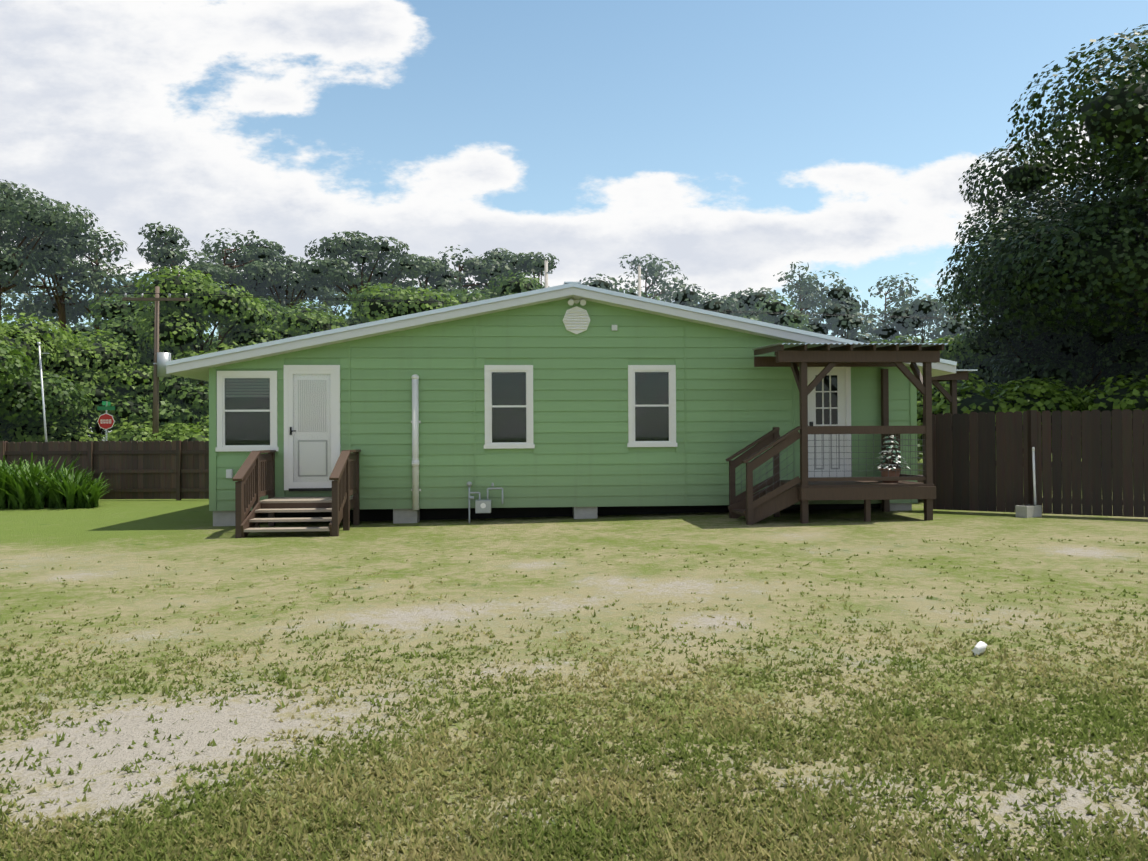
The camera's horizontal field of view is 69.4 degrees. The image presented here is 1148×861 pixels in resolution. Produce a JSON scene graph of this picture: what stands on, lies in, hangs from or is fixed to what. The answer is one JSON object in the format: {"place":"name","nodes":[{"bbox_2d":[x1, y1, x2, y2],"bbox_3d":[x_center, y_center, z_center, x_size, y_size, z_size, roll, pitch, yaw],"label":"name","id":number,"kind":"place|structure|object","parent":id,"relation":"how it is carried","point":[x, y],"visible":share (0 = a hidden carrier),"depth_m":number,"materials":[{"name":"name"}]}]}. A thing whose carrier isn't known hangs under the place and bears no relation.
{"place":"outdoors","nodes":[
{"label":"outdoors","id":0,"kind":"place"},
{"bbox_2d":[218,358,675,496],"bbox_3d":[-0.318,-0.493,19.302,12.600,3.790,8.996,0,0,-4],"label":"window trim","id":1,"kind":"structure","parent":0,"point":[488,361],"depth_m":14.73,"materials":[{"name":"white wood"}]},
{"bbox_2d":[165,282,956,381],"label":"roof","id":2,"kind":"structure","parent":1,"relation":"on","point":[197,367],"depth_m":14.47,"materials":[{"name":"white metal"}]},
{"bbox_2d":[544,258,552,287],"bbox_3d":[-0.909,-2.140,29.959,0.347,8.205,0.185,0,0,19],"label":"vent pipe","id":3,"kind":"object","parent":2,"relation":"on","point":[546,272],"visible":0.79,"depth_m":29.96,"materials":[{"name":"white plastic"}]},
{"bbox_2d":[638,264,644,296],"bbox_3d":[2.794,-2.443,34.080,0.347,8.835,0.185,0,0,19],"label":"vent pipe","id":4,"kind":"object","parent":2,"relation":"on","point":[639,279],"visible":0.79,"depth_m":34.09,"materials":[{"name":"white plastic"}]},
{"bbox_2d":[209,298,917,510],"bbox_3d":[-0.027,-0.542,14.793,12.640,3.810,0.034,0,0,-4],"label":"siding","id":5,"kind":"object","parent":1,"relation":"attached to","point":[731,399],"visible":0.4,"depth_m":14.78,"materials":[{"name":"green wood"}]},
{"bbox_2d":[284,365,340,490],"bbox_3d":[-4.573,-0.043,14.465,0.960,2.200,0.095,0,0,-4],"label":"door","id":6,"kind":"structure","parent":5,"relation":"attached to","point":[312,444],"depth_m":14.48,"materials":[{"name":"white paint"}]},
{"bbox_2d":[411,374,420,509],"bbox_3d":[-2.783,0.204,14.541,0.170,2.386,0.140,0,0,-4],"label":"stand pipe","id":7,"kind":"object","parent":5,"relation":"attached to","point":[415,422],"visible":1,"depth_m":14.49,"materials":[{"name":"plastic"}]},
{"bbox_2d":[226,325,616,477],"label":"wall boxes","id":8,"kind":"object","parent":5,"relation":"attached to","point":[229,473],"depth_m":14.35,"materials":[{"name":"white plastic"}]},
{"bbox_2d":[215,365,676,451],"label":"windows","id":9,"kind":"structure","parent":5,"relation":"attached to","point":[247,412],"depth_m":14.71,"materials":[{"name":"white paint"}]},
{"bbox_2d":[563,306,589,333],"bbox_3d":[0.046,-1.967,14.783,0.500,0.500,0.087,0,0,-4],"label":"gable vent","id":10,"kind":"object","parent":5,"relation":"attached to","point":[576,319],"visible":0.96,"depth_m":14.76,"materials":[{"name":"white paint"}]},
{"bbox_2d":[568,298,585,305],"bbox_3d":[0.049,-2.299,14.721,0.329,0.172,0.218,0,0,-4],"label":"flood light","id":11,"kind":"object","parent":5,"relation":"attached to","point":[571,301],"visible":0.92,"depth_m":14.65,"materials":[{"name":"white plastic"}]},
{"bbox_2d":[807,367,850,476],"bbox_3d":[4.607,-0.171,15.057,0.880,2.160,0.098,0,0,-4],"label":"porch door","id":12,"kind":"structure","parent":5,"relation":"in","point":[829,399],"depth_m":15.09,"materials":[{"name":"white paint"}]},
{"bbox_2d":[0,455,1147,860],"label":"lawn","id":13,"kind":"structure","parent":0,"point":[120,539],"depth_m":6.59,"materials":[{"name":"green plant"}]},
{"bbox_2d":[0,324,63,376],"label":"tree","id":14,"kind":"object","parent":13,"relation":"on","point":[18,343],"visible":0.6,"depth_m":30.55,"materials":[{"name":"green plant"}]},
{"bbox_2d":[37,342,48,441],"bbox_3d":[-13.702,-0.218,21.462,0.385,4.169,0.120,0,0,-4],"label":"yard mast","id":15,"kind":"object","parent":13,"relation":"on","point":[42,390],"visible":0.56,"depth_m":21.45,"materials":[{"name":"white metal"}]},
{"bbox_2d":[0,344,93,426],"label":"bush","id":16,"kind":"object","parent":13,"relation":"on","point":[20,393],"visible":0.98,"depth_m":29.50,"materials":[{"name":"green plant"}]},
{"bbox_2d":[0,179,97,319],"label":"tree","id":17,"kind":"object","parent":13,"relation":"on","point":[28,215],"visible":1,"depth_m":44.54,"materials":[{"name":"green plant"}]},
{"bbox_2d":[0,452,110,508],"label":"lily bed","id":18,"kind":"object","parent":13,"relation":"on","point":[36,486],"visible":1,"depth_m":18.34,"materials":[{"name":"green plant"}]},
{"bbox_2d":[2,226,113,330],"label":"tree","id":19,"kind":"object","parent":13,"relation":"on","point":[61,311],"visible":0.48,"depth_m":48.99,"materials":[{"name":"green plant"}]},
{"bbox_2d":[0,383,123,439],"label":"bush","id":20,"kind":"object","parent":13,"relation":"on","point":[99,393],"visible":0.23,"depth_m":32.60,"materials":[{"name":"green plant"}]},
{"bbox_2d":[0,313,153,423],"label":"tree","id":21,"kind":"object","parent":13,"relation":"on","point":[87,355],"visible":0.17,"depth_m":33.20,"materials":[{"name":"green plant"}]},
{"bbox_2d":[38,330,133,439],"bbox_3d":[-22.636,-1.242,37.007,7.686,6.796,9.080,-1,-1,39],"label":"tree","id":22,"kind":"object","parent":13,"relation":"on","point":[72,372],"depth_m":37.94,"materials":[{"name":"green plant"}]},
{"bbox_2d":[0,440,208,499],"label":"fence","id":23,"kind":"object","parent":13,"relation":"on","point":[176,469],"visible":0.52,"depth_m":20.69,"materials":[{"name":"brown wood"}]},
{"bbox_2d":[48,213,161,429],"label":"tree","id":24,"kind":"object","parent":13,"relation":"on","point":[119,278],"visible":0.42,"depth_m":50.06,"materials":[{"name":"green plant"}]},
{"bbox_2d":[97,401,114,440],"bbox_3d":[-16.640,0.404,29.461,0.449,2.890,0.448,-1,-1,43],"label":"stop sign","id":25,"kind":"object","parent":13,"relation":"on","point":[105,421],"visible":0.94,"depth_m":29.45,"materials":[{"name":"red metal"}]},
{"bbox_2d":[77,294,214,378],"bbox_3d":[-21.325,-2.280,41.921,7.780,8.940,7.515,0,0,-4],"label":"tree","id":26,"kind":"object","parent":13,"relation":"on","point":[118,314],"visible":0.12,"depth_m":39.56,"materials":[{"name":"green plant"}]},
{"bbox_2d":[100,375,208,427],"bbox_3d":[-16.676,-0.138,34.949,5.272,4.492,5.246,0,0,-20],"label":"bush","id":27,"kind":"object","parent":13,"relation":"on","point":[180,400],"visible":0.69,"depth_m":33.42,"materials":[{"name":"green plant"}]},
{"bbox_2d":[107,222,239,305],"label":"tree","id":28,"kind":"object","parent":13,"relation":"on","point":[163,255],"visible":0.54,"depth_m":50.18,"materials":[{"name":"green plant"}]},
{"bbox_2d":[132,265,279,392],"bbox_3d":[-16.719,-2.546,37.350,6.792,9.342,7.461,0,0,-4],"label":"tree","id":29,"kind":"object","parent":13,"relation":"on","point":[184,325],"visible":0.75,"depth_m":36.26,"materials":[{"name":"green plant"}]},
{"bbox_2d":[152,228,287,344],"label":"tree","id":30,"kind":"object","parent":13,"relation":"on","point":[222,251],"visible":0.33,"depth_m":53.46,"materials":[{"name":"green plant"}]},
{"bbox_2d":[216,239,303,325],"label":"tree","id":31,"kind":"object","parent":13,"relation":"on","point":[264,253],"visible":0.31,"depth_m":53.42,"materials":[{"name":"green plant"}]},
{"bbox_2d":[204,297,330,386],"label":"tree","id":32,"kind":"object","parent":13,"relation":"on","point":[270,307],"visible":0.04,"depth_m":43.14,"materials":[{"name":"green plant"}]},
{"bbox_2d":[233,254,332,312],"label":"tree","id":33,"kind":"object","parent":13,"relation":"on","point":[301,288],"visible":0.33,"depth_m":53.52,"materials":[{"name":"green plant"}]},
{"bbox_2d":[220,308,347,347],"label":"tree","id":34,"kind":"object","parent":13,"relation":"on","point":[299,323],"visible":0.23,"depth_m":40.61,"materials":[{"name":"green plant"}]},
{"bbox_2d":[233,449,360,537],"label":"entry stairs","id":35,"kind":"structure","parent":13,"relation":"on","point":[254,477],"depth_m":13.38,"materials":[{"name":"brown wood"}]},
{"bbox_2d":[274,282,405,329],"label":"tree","id":36,"kind":"object","parent":13,"relation":"on","point":[351,320],"visible":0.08,"depth_m":44.18,"materials":[{"name":"green plant"}]},
{"bbox_2d":[292,230,434,298],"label":"tree","id":37,"kind":"object","parent":13,"relation":"on","point":[342,279],"visible":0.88,"depth_m":50.85,"materials":[{"name":"green plant"}]},
{"bbox_2d":[349,284,460,322],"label":"tree","id":38,"kind":"object","parent":13,"relation":"on","point":[375,310],"visible":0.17,"depth_m":40.62,"materials":[{"name":"green plant"}]},
{"bbox_2d":[422,286,489,305],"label":"tree","id":39,"kind":"object","parent":13,"relation":"on","point":[454,293],"visible":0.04,"depth_m":47.40,"materials":[{"name":"green plant"}]},
{"bbox_2d":[429,245,512,297],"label":"tree","id":40,"kind":"object","parent":13,"relation":"on","point":[466,285],"visible":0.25,"depth_m":55.83,"materials":[{"name":"green plant"}]},
{"bbox_2d":[467,481,503,522],"bbox_3d":[-1.547,1.276,14.539,0.666,0.773,0.252,0,0,-14],"label":"gas meter","id":41,"kind":"object","parent":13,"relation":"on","point":[482,506],"visible":0.96,"depth_m":14.43,"materials":[{"name":"white paint"}]},
{"bbox_2d":[450,270,544,305],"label":"tree","id":42,"kind":"object","parent":13,"relation":"on","point":[516,285],"visible":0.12,"depth_m":44.68,"materials":[{"name":"green plant"}]},
{"bbox_2d":[245,504,879,522],"bbox_3d":[-0.314,1.553,19.408,12.300,0.340,8.150,0,0,-4],"label":"crawl space","id":43,"kind":"object","parent":13,"relation":"on","point":[425,514],"visible":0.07,"depth_m":15.29,"materials":[{"name":"black"}]},
{"bbox_2d":[213,503,911,525],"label":"piers","id":44,"kind":"structure","parent":13,"relation":"on","point":[223,518],"depth_m":14.63,"materials":[{"name":"concrete"}]},
{"bbox_2d":[0,373,1147,461],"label":"shrubs","id":45,"kind":"object","parent":13,"relation":"on","point":[1026,396],"visible":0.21,"depth_m":25.48,"materials":[{"name":"green plant"}]},
{"bbox_2d":[725,344,943,524],"bbox_3d":[4.274,0.064,14.113,3.230,2.992,1.889,0,0,-4],"label":"porch","id":46,"kind":"object","parent":13,"relation":"on","point":[776,496],"visible":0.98,"depth_m":13.39,"materials":[{"name":"brown wood"}]},
{"bbox_2d":[752,343,947,349],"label":"porch roof","id":47,"kind":"structure","parent":46,"relation":"attached to","point":[789,345],"depth_m":13.27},
{"bbox_2d":[872,435,909,482],"bbox_3d":[5.355,0.436,13.985,0.595,0.878,0.614,0,0,-4],"label":"potted plant","id":48,"kind":"object","parent":46,"relation":"on","point":[884,471],"visible":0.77,"depth_m":13.90,"materials":[{"name":"white plant"}]},
{"bbox_2d":[870,335,925,343],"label":"tree","id":49,"kind":"object","parent":13,"relation":"on","point":[909,338],"visible":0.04,"depth_m":43.86,"materials":[{"name":"green plant"}]},
{"bbox_2d":[917,370,977,482],"bbox_3d":[7.071,0.159,18.369,1.980,2.745,3.400,0,0,-4],"label":"side porch","id":50,"kind":"object","parent":13,"relation":"on","point":[951,397],"visible":0.23,"depth_m":16.97,"materials":[{"name":"brown wood"}]},
{"bbox_2d":[917,334,1014,399],"bbox_3d":[17.449,-1.311,38.613,6.275,6.218,6.591,0,0,-4],"label":"tree","id":51,"kind":"object","parent":13,"relation":"on","point":[945,353],"visible":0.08,"depth_m":36.65,"materials":[{"name":"green plant"}]},
{"bbox_2d":[933,325,1020,399],"bbox_3d":[18.496,-1.351,36.113,5.900,6.235,6.202,0,0,-4],"label":"tree","id":52,"kind":"object","parent":13,"relation":"on","point":[982,354],"visible":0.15,"depth_m":34.78,"materials":[{"name":"green plant"}]},
{"bbox_2d":[972,641,986,654],"bbox_3d":[2.637,1.417,5.388,0.114,0.075,0.063,0,-1,-44],"label":"litter cup","id":53,"kind":"object","parent":13,"relation":"on","point":[979,647],"visible":0.97,"depth_m":5.37,"materials":[{"name":"white paper"}]},
{"bbox_2d":[1015,505,1041,517],"bbox_3d":[7.591,1.346,13.833,0.400,0.192,0.200,0,-1,-29],"label":"cinder block","id":54,"kind":"object","parent":13,"relation":"on","point":[1027,511],"depth_m":13.75,"materials":[{"name":"concrete"}]},
{"bbox_2d":[1032,447,1036,504],"bbox_3d":[7.811,0.862,14.068,0.051,1.164,0.131,0,0,14],"label":"leaning pipe","id":55,"kind":"object","parent":54,"relation":"on","point":[1033,467],"visible":0.73,"depth_m":14.06,"materials":[{"name":"plastic"}]},
{"bbox_2d":[923,409,1147,516],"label":"fence","id":56,"kind":"object","parent":13,"relation":"on","point":[993,472],"visible":0.92,"depth_m":14.06,"materials":[{"name":"brown wood"}]},
{"bbox_2d":[954,233,1123,368],"bbox_3d":[17.593,-2.890,31.206,5.774,9.269,4.600,0,0,-4],"label":"oak","id":57,"kind":"object","parent":13,"relation":"on","point":[1001,338],"visible":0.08,"depth_m":30.83,"materials":[{"name":"green plant"}]},
{"bbox_2d":[937,24,1147,345],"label":"oak","id":58,"kind":"object","parent":13,"relation":"on","point":[1046,265],"visible":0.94,"depth_m":25.25,"materials":[{"name":"green plant"}]},
{"bbox_2d":[946,214,1147,400],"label":"oak","id":59,"kind":"object","parent":13,"relation":"on","point":[981,374],"depth_m":34.39,"materials":[{"name":"green plant"}]},
{"bbox_2d":[977,313,1147,400],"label":"hedge","id":60,"kind":"object","parent":13,"relation":"on","point":[1107,347],"visible":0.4,"depth_m":28.63,"materials":[{"name":"green plant"}]},
{"bbox_2d":[0,0,1147,440],"label":"sky","id":61,"kind":"structure","parent":0,"point":[733,143],"materials":[{"name":"blue"}]},
{"label":"ground","id":62,"kind":"structure","parent":0,"visible":0},
{"bbox_2d":[1,265,86,328],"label":"tree","id":63,"kind":"object","parent":62,"relation":"on","point":[11,310],"visible":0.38,"depth_m":55.04,"materials":[{"name":"green plant"}]},
{"bbox_2d":[50,318,99,336],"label":"tree","id":64,"kind":"object","parent":62,"relation":"on","point":[76,326],"visible":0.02,"depth_m":61.58,"materials":[{"name":"green plant"}]},
{"bbox_2d":[35,364,167,436],"bbox_3d":[-20.486,-0.471,35.208,6.401,5.208,6.021,0,-1,-22],"label":"tree","id":65,"kind":"object","parent":62,"relation":"on","point":[129,378],"visible":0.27,"depth_m":33.45,"materials":[{"name":"green plant"}]},
{"bbox_2d":[72,322,208,386],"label":"tree","id":66,"kind":"object","parent":62,"relation":"on","point":[86,328],"depth_m":61.19,"materials":[{"name":"green plant"}]},
{"bbox_2d":[192,326,226,389],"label":"tree","id":67,"kind":"object","parent":62,"relation":"on","point":[215,338],"depth_m":64.39,"materials":[{"name":"green plant"}]},
{"bbox_2d":[300,280,348,318],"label":"tree","id":68,"kind":"object","parent":62,"relation":"on","point":[333,302],"visible":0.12,"depth_m":60.27,"materials":[{"name":"green plant"}]},
{"bbox_2d":[366,254,434,291],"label":"tree","id":69,"kind":"object","parent":62,"relation":"on","point":[398,279],"visible":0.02,"depth_m":59.84,"materials":[{"name":"green plant"}]},
{"bbox_2d":[382,256,466,295],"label":"tree","id":70,"kind":"object","parent":62,"relation":"on","point":[440,277],"visible":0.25,"depth_m":54.54,"materials":[{"name":"green plant"}]},
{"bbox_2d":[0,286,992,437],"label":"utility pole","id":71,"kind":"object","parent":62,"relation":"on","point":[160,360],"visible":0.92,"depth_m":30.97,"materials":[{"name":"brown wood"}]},
{"bbox_2d":[454,248,548,296],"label":"tree","id":72,"kind":"object","parent":62,"relation":"on","point":[495,257],"visible":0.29,"depth_m":56.00,"materials":[{"name":"green plant"}]},
{"bbox_2d":[492,252,558,286],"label":"tree","id":73,"kind":"object","parent":62,"relation":"on","point":[535,264],"visible":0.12,"depth_m":54.99,"materials":[{"name":"green plant"}]},
{"bbox_2d":[579,273,621,291],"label":"tree","id":74,"kind":"object","parent":62,"relation":"on","point":[602,284],"visible":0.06,"depth_m":80.58,"materials":[{"name":"green plant"}]},
{"bbox_2d":[619,287,664,301],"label":"tree","id":75,"kind":"object","parent":62,"relation":"on","point":[635,294],"visible":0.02,"depth_m":74.45,"materials":[{"name":"green plant"}]},
{"bbox_2d":[613,253,687,302],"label":"tree","id":76,"kind":"object","parent":62,"relation":"on","point":[652,272],"visible":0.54,"depth_m":84.26,"materials":[{"name":"green plant"}]},
{"bbox_2d":[665,284,745,317],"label":"tree","id":77,"kind":"object","parent":62,"relation":"on","point":[688,297],"visible":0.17,"depth_m":78.79,"materials":[{"name":"green plant"}]},
{"bbox_2d":[718,287,809,328],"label":"tree","id":78,"kind":"object","parent":62,"relation":"on","point":[750,300],"visible":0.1,"depth_m":80.64,"materials":[{"name":"green plant"}]},
{"bbox_2d":[739,295,813,331],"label":"tree","id":79,"kind":"object","parent":62,"relation":"on","point":[786,320],"visible":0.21,"depth_m":75.04,"materials":[{"name":"green plant"}]},
{"bbox_2d":[750,261,845,322],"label":"tree","id":80,"kind":"object","parent":62,"relation":"on","point":[808,299],"visible":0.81,"depth_m":84.38,"materials":[{"name":"green plant"}]},
{"bbox_2d":[800,282,881,343],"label":"tree","id":81,"kind":"object","parent":62,"relation":"on","point":[842,301],"visible":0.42,"depth_m":78.38,"materials":[{"name":"green plant"}]},
{"bbox_2d":[859,273,931,343],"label":"tree","id":82,"kind":"object","parent":62,"relation":"on","point":[902,293],"visible":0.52,"depth_m":85.18,"materials":[{"name":"green plant"}]},
{"bbox_2d":[868,293,974,343],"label":"tree","id":83,"kind":"object","parent":62,"relation":"on","point":[917,307],"visible":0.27,"depth_m":80.15,"materials":[{"name":"green plant"}]},
{"bbox_2d":[900,293,974,339],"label":"tree","id":84,"kind":"object","parent":62,"relation":"on","point":[932,334],"visible":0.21,"depth_m":82.60,"materials":[{"name":"green plant"}]},
{"bbox_2d":[933,270,984,325],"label":"tree","id":85,"kind":"object","parent":62,"relation":"on","point":[946,302],"visible":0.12,"depth_m":61.69,"materials":[{"name":"green plant"}]}
]}

